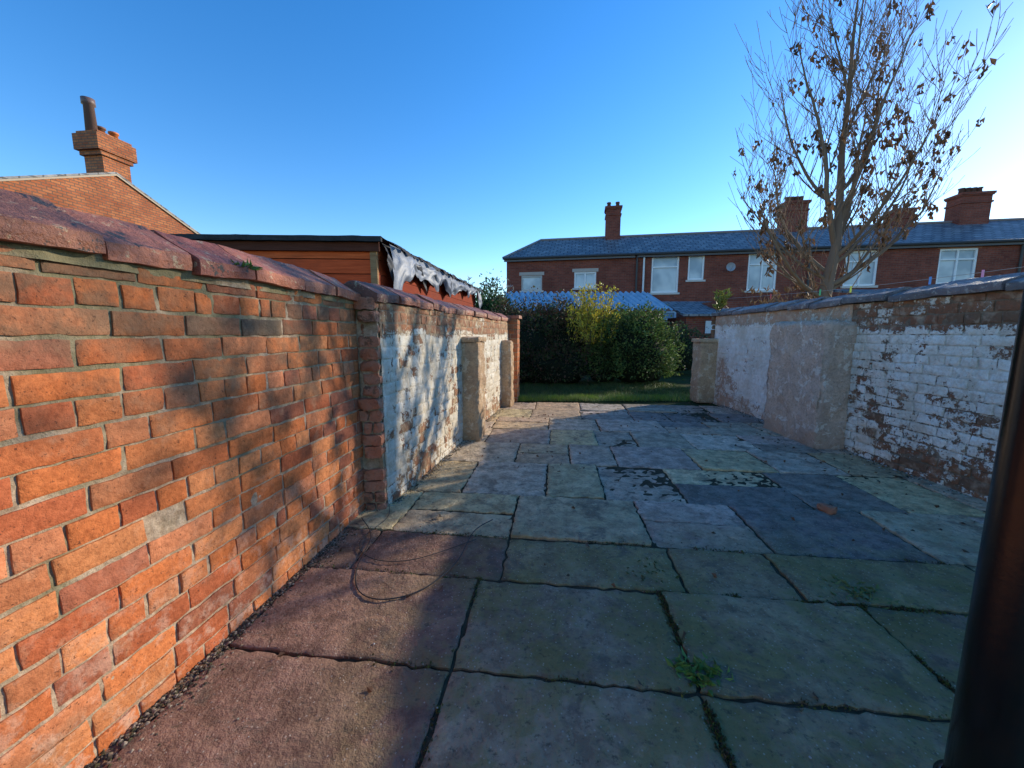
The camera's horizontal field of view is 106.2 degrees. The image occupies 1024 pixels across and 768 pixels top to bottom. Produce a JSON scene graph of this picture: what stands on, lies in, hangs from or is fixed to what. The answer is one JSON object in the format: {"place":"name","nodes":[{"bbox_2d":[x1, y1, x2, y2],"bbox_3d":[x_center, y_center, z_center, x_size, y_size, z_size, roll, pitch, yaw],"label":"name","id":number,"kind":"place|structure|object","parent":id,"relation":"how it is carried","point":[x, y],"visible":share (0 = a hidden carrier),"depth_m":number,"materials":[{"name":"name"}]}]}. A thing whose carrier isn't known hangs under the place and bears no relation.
{"place":"outdoors","nodes":[
{"label":"outdoors","id":0,"kind":"place"},
{"bbox_2d":[231,259,262,270],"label":"coping fern","id":1,"kind":"object","parent":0,"point":[251,267],"visible":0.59,"depth_m":1.50,"materials":[{"name":"green plant"}]},
{"bbox_2d":[0,0,1023,303],"label":"sky","id":2,"kind":"structure","parent":0,"point":[463,136],"materials":[{"name":"blue"}]},
{"bbox_2d":[91,402,986,767],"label":"stone paving","id":3,"kind":"structure","parent":0,"point":[767,636],"depth_m":1.56,"materials":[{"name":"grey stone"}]},
{"bbox_2d":[0,245,365,767],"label":"bricks","id":4,"kind":"object","parent":3,"relation":"on","point":[31,650],"visible":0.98,"depth_m":1.16,"materials":[{"name":"brick"}]},
{"bbox_2d":[0,241,353,303],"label":"bedding mortar","id":5,"kind":"object","parent":4,"relation":"on","point":[57,255],"visible":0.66,"depth_m":1.10,"materials":[{"name":"grey concrete"}]},
{"bbox_2d":[353,298,388,509],"bbox_3d":[-0.908,0.158,2.475,0.164,1.402,0.152,0,8,0],"label":"broken brick edge","id":6,"kind":"object","parent":3,"relation":"on","point":[374,483],"visible":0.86,"depth_m":2.44,"materials":[{"name":"brick"}]},
{"bbox_2d":[355,306,386,507],"bbox_3d":[-0.906,0.173,2.488,0.142,1.358,0.063,0,8,0],"label":"jamb mortar","id":7,"kind":"object","parent":3,"relation":"on","point":[380,462],"visible":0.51,"depth_m":2.44,"materials":[{"name":"concrete"}]},
{"bbox_2d":[358,323,384,502],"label":"brick wall","id":8,"kind":"structure","parent":3,"relation":"on","point":[360,398],"depth_m":2.52,"materials":[{"name":"brown brick"}]},
{"bbox_2d":[343,280,509,321],"bbox_3d":[-0.587,-0.843,4.419,0.346,0.155,4.217,1,8,10],"label":"coping","id":9,"kind":"object","parent":8,"relation":"on","point":[380,293],"visible":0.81,"depth_m":2.86,"materials":[{"name":"stone"}]},
{"bbox_2d":[359,500,475,561],"bbox_3d":[-0.664,0.842,2.204,0.819,0.048,0.458,5,9,36],"label":"loose cable","id":10,"kind":"object","parent":3,"relation":"on","point":[404,560],"visible":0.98,"depth_m":2.03,"materials":[{"name":"black rubber"}]},
{"bbox_2d":[355,517,492,599],"bbox_3d":[-0.525,0.880,2.021,0.814,0.017,0.725,0,8,0],"label":"loose cable","id":11,"kind":"object","parent":3,"relation":"on","point":[413,592],"visible":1,"depth_m":1.82,"materials":[{"name":"black rubber"}]},
{"bbox_2d":[378,303,508,503],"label":"painted bricks","id":12,"kind":"object","parent":3,"relation":"on","point":[388,388],"visible":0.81,"depth_m":3.15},
{"bbox_2d":[378,302,507,499],"bbox_3d":[-0.448,-0.099,4.526,0.010,1.375,4.172,1,8,11],"label":"painted mortar","id":13,"kind":"object","parent":12,"relation":"attached to","point":[391,418],"visible":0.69,"depth_m":3.05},
{"bbox_2d":[461,336,485,441],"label":"pier","id":14,"kind":"structure","parent":3,"relation":"on","point":[473,375],"depth_m":4.09,"materials":[{"name":"beige concrete"}]},
{"bbox_2d":[501,315,521,406],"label":"pier","id":15,"kind":"structure","parent":3,"relation":"on","point":[507,368],"depth_m":6.02,"materials":[{"name":"concrete"}]},
{"bbox_2d":[508,319,519,401],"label":"end pier bricks","id":16,"kind":"object","parent":15,"relation":"attached to","point":[516,334],"visible":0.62,"depth_m":6.60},
{"bbox_2d":[508,318,519,397],"bbox_3d":[-0.014,-0.414,6.704,0.292,1.430,0.251,0,8,0],"label":"end pier mortar","id":17,"kind":"object","parent":15,"relation":"attached to","point":[518,347],"visible":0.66,"depth_m":6.56,"materials":[{"name":"grey concrete"}]},
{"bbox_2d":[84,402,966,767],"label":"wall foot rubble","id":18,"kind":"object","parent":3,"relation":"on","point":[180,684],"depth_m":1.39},
{"bbox_2d":[277,400,985,697],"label":"fallen leaves","id":19,"kind":"object","parent":3,"relation":"on","point":[369,689],"visible":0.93,"depth_m":2.88,"materials":[{"name":"brown plant"}]},
{"bbox_2d":[298,528,966,767],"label":"joint moss","id":20,"kind":"object","parent":3,"relation":"on","point":[708,712],"visible":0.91,"depth_m":1.37,"materials":[{"name":"green plant"}]},
{"bbox_2d":[664,647,734,696],"bbox_3d":[0.651,0.980,1.324,0.182,0.037,0.187,-4,9,-29],"label":"dandelion weed","id":21,"kind":"object","parent":3,"relation":"on","point":[686,668],"visible":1,"depth_m":1.31,"materials":[{"name":"green plant"}]},
{"bbox_2d":[714,305,853,419],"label":"plastered bricks","id":22,"kind":"object","parent":3,"relation":"on","point":[765,335],"visible":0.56,"depth_m":5.47,"materials":[{"name":"paint"}]},
{"bbox_2d":[714,304,853,416],"bbox_3d":[3.369,-0.229,5.189,0.010,1.460,2.752,0,8,2],"label":"plaster coat","id":23,"kind":"object","parent":22,"relation":"attached to","point":[754,319],"visible":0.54,"depth_m":5.50,"materials":[{"name":"white paint"}]},
{"bbox_2d":[763,319,856,449],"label":"buttress","id":24,"kind":"structure","parent":3,"relation":"on","point":[809,375],"depth_m":3.92,"materials":[{"name":"beige concrete"}]},
{"bbox_2d":[816,502,836,513],"bbox_3d":[2.046,0.804,2.498,0.072,0.058,0.102,-2,8,-13],"label":"loose brick","id":25,"kind":"object","parent":3,"relation":"on","point":[826,507],"visible":1,"depth_m":2.47,"materials":[{"name":"brown brick"}]},
{"bbox_2d":[818,573,898,608],"bbox_3d":[1.530,0.927,1.725,0.310,0.037,0.226,4,8,26],"label":"dandelion weed","id":26,"kind":"object","parent":3,"relation":"on","point":[868,590],"visible":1,"depth_m":1.72,"materials":[{"name":"green plant"}]},
{"bbox_2d":[843,291,1022,501],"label":"painted bricks","id":27,"kind":"object","parent":3,"relation":"on","point":[985,363],"visible":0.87,"depth_m":2.97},
{"bbox_2d":[933,288,1023,767],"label":"downpipe","id":28,"kind":"object","parent":3,"relation":"on","point":[986,728],"visible":1,"depth_m":0.67,"materials":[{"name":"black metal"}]},
{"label":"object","id":29,"kind":"object","parent":3,"relation":"on","visible":0},
{"bbox_2d":[0,189,359,301],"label":"coping","id":30,"kind":"object","parent":29,"relation":"on","point":[30,220],"visible":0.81,"depth_m":1.16,"materials":[{"name":"stone"}]},
{"bbox_2d":[0,258,364,767],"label":"mortar","id":31,"kind":"object","parent":29,"relation":"attached to","point":[158,523],"visible":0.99,"depth_m":1.16,"materials":[{"name":"grey concrete"}]},
{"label":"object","id":32,"kind":"object","parent":3,"relation":"on","visible":0},
{"bbox_2d":[712,272,1023,315],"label":"coping","id":33,"kind":"object","parent":32,"relation":"on","point":[1005,282],"visible":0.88,"depth_m":3.28,"materials":[{"name":"stone"}]},
{"bbox_2d":[712,287,732,311],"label":"wall top weed","id":34,"kind":"object","parent":33,"relation":"on","point":[720,300],"depth_m":6.29,"materials":[{"name":"green plant"}]},
{"bbox_2d":[843,290,1022,497],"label":"painted mortar","id":35,"kind":"object","parent":32,"relation":"attached to","point":[971,385],"visible":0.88,"depth_m":3.00,"materials":[{"name":"white paint"}]},
{"bbox_2d":[515,370,717,405],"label":"ground","id":36,"kind":"structure","parent":0,"point":[679,381],"depth_m":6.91,"materials":[{"name":"green plant"}]},
{"bbox_2d":[0,176,194,233],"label":"walls","id":37,"kind":"structure","parent":36,"relation":"on","point":[115,197],"depth_m":12.72,"materials":[{"name":"orange brick"}]},
{"bbox_2d":[0,174,197,233],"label":"roof edge","id":38,"kind":"object","parent":37,"relation":"attached to","point":[133,187],"visible":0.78,"depth_m":12.76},
{"bbox_2d":[0,172,199,233],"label":"slate roof","id":39,"kind":"structure","parent":37,"relation":"on","point":[36,176],"depth_m":12.27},
{"bbox_2d":[72,129,137,182],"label":"chimney stacks","id":40,"kind":"object","parent":39,"relation":"on","point":[99,151],"visible":0.43,"depth_m":12.92,"materials":[{"name":"orange brick"}]},
{"bbox_2d":[80,96,118,138],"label":"chimney pots","id":41,"kind":"object","parent":40,"relation":"on","point":[89,107],"visible":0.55,"depth_m":12.69,"materials":[{"name":"brown ceramic"}]},
{"bbox_2d":[173,234,482,307],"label":"wooden shed","id":42,"kind":"structure","parent":36,"relation":"on","point":[379,260],"depth_m":3.48,"materials":[{"name":"wood"}]},
{"bbox_2d":[463,276,513,305],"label":"pale twiggy shrub","id":43,"kind":"object","parent":36,"relation":"on","point":[468,278],"visible":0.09,"depth_m":11.86,"materials":[{"name":"green plant"}]},
{"bbox_2d":[475,272,514,313],"bbox_3d":[-0.563,-1.861,10.990,1.980,2.849,1.598,0,8,0],"label":"green shrub","id":44,"kind":"object","parent":36,"relation":"on","point":[485,301],"visible":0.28,"depth_m":10.84,"materials":[{"name":"green plant"}]},
{"bbox_2d":[483,285,617,386],"bbox_3d":[0.695,-1.223,9.407,3.587,2.335,2.607,0,8,0],"label":"ivy hedge","id":45,"kind":"object","parent":36,"relation":"on","point":[549,353],"visible":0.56,"depth_m":8.77,"materials":[{"name":"green plant"}]},
{"bbox_2d":[504,291,672,330],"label":"corrugated outbuilding","id":46,"kind":"structure","parent":36,"relation":"on","point":[631,298],"depth_m":15.19,"materials":[{"name":"blue metal"}]},
{"bbox_2d":[565,281,620,343],"bbox_3d":[1.810,-1.578,8.693,1.178,1.434,1.533,0,8,0],"label":"yellow euonymus shrub","id":47,"kind":"object","parent":36,"relation":"on","point":[592,317],"visible":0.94,"depth_m":8.55,"materials":[{"name":"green plant"}]},
{"bbox_2d":[577,296,694,382],"bbox_3d":[2.706,-1.027,8.957,2.919,2.038,2.214,0,8,0],"label":"laurel bush","id":48,"kind":"object","parent":36,"relation":"on","point":[638,348],"visible":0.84,"depth_m":8.54,"materials":[{"name":"green plant"}]},
{"bbox_2d":[662,319,711,373],"bbox_3d":[0.712,-1.740,11.345,10.568,2.830,2.178,0,8,0],"label":"garden hedge","id":49,"kind":"object","parent":36,"relation":"on","point":[688,354],"visible":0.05,"depth_m":10.93,"materials":[{"name":"green plant"}]},
{"bbox_2d":[689,338,718,402],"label":"end pier","id":50,"kind":"structure","parent":36,"relation":"on","point":[704,363],"depth_m":6.47,"materials":[{"name":"beige concrete"}]},
{"bbox_2d":[502,187,1023,321],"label":"brick terraced houses","id":51,"kind":"structure","parent":36,"relation":"on","point":[968,236],"depth_m":17.76,"materials":[{"name":"brick"}]},
{"bbox_2d":[523,250,974,321],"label":"window panes","id":52,"kind":"structure","parent":51,"relation":"in","point":[664,279],"depth_m":17.48,"materials":[{"name":"white glass"}]},
{"bbox_2d":[521,248,977,319],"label":"window frames","id":53,"kind":"structure","parent":51,"relation":"in","point":[974,259],"depth_m":17.40,"materials":[{"name":"white plastic"}]},
{"bbox_2d":[714,283,818,309],"bbox_3d":[4.670,-1.072,6.679,1.966,1.492,1.792,0,8,0],"label":"brown shrub","id":54,"kind":"object","parent":36,"relation":"on","point":[761,302],"visible":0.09,"depth_m":6.70,"materials":[{"name":"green plant"}]},
{"bbox_2d":[661,289,877,332],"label":"brick outhouse","id":55,"kind":"structure","parent":36,"relation":"on","point":[701,311],"depth_m":14.34,"materials":[{"name":"brick"}]},
{"bbox_2d":[705,321,714,332],"bbox_3d":[7.250,-1.986,13.935,0.500,0.600,0.030,0,7,0],"label":"window","id":56,"kind":"structure","parent":55,"relation":"in","point":[707,323],"depth_m":13.91,"materials":[{"name":"white glass"}]},
{"bbox_2d":[728,0,1012,301],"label":"bare tree","id":57,"kind":"object","parent":36,"relation":"on","point":[838,225],"visible":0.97,"depth_m":5.79,"materials":[{"name":"brown plant"}]},
{"bbox_2d":[681,333,714,369],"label":"boundary brick wall","id":58,"kind":"structure","parent":0,"point":[710,336],"depth_m":12.51,"materials":[{"name":"brown brick"}]},
{"bbox_2d":[710,317,715,338],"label":"end bricks","id":59,"kind":"object","parent":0,"point":[713,327],"visible":0.34,"depth_m":6.49,"materials":[{"name":"brick"}]},
{"bbox_2d":[726,267,1020,298],"bbox_3d":[3.900,-1.056,3.996,0.014,0.134,5.080,-1,8,-10],"label":"washing line","id":60,"kind":"object","parent":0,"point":[931,278],"visible":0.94,"depth_m":3.81,"materials":[{"name":"grey"}]}
]}

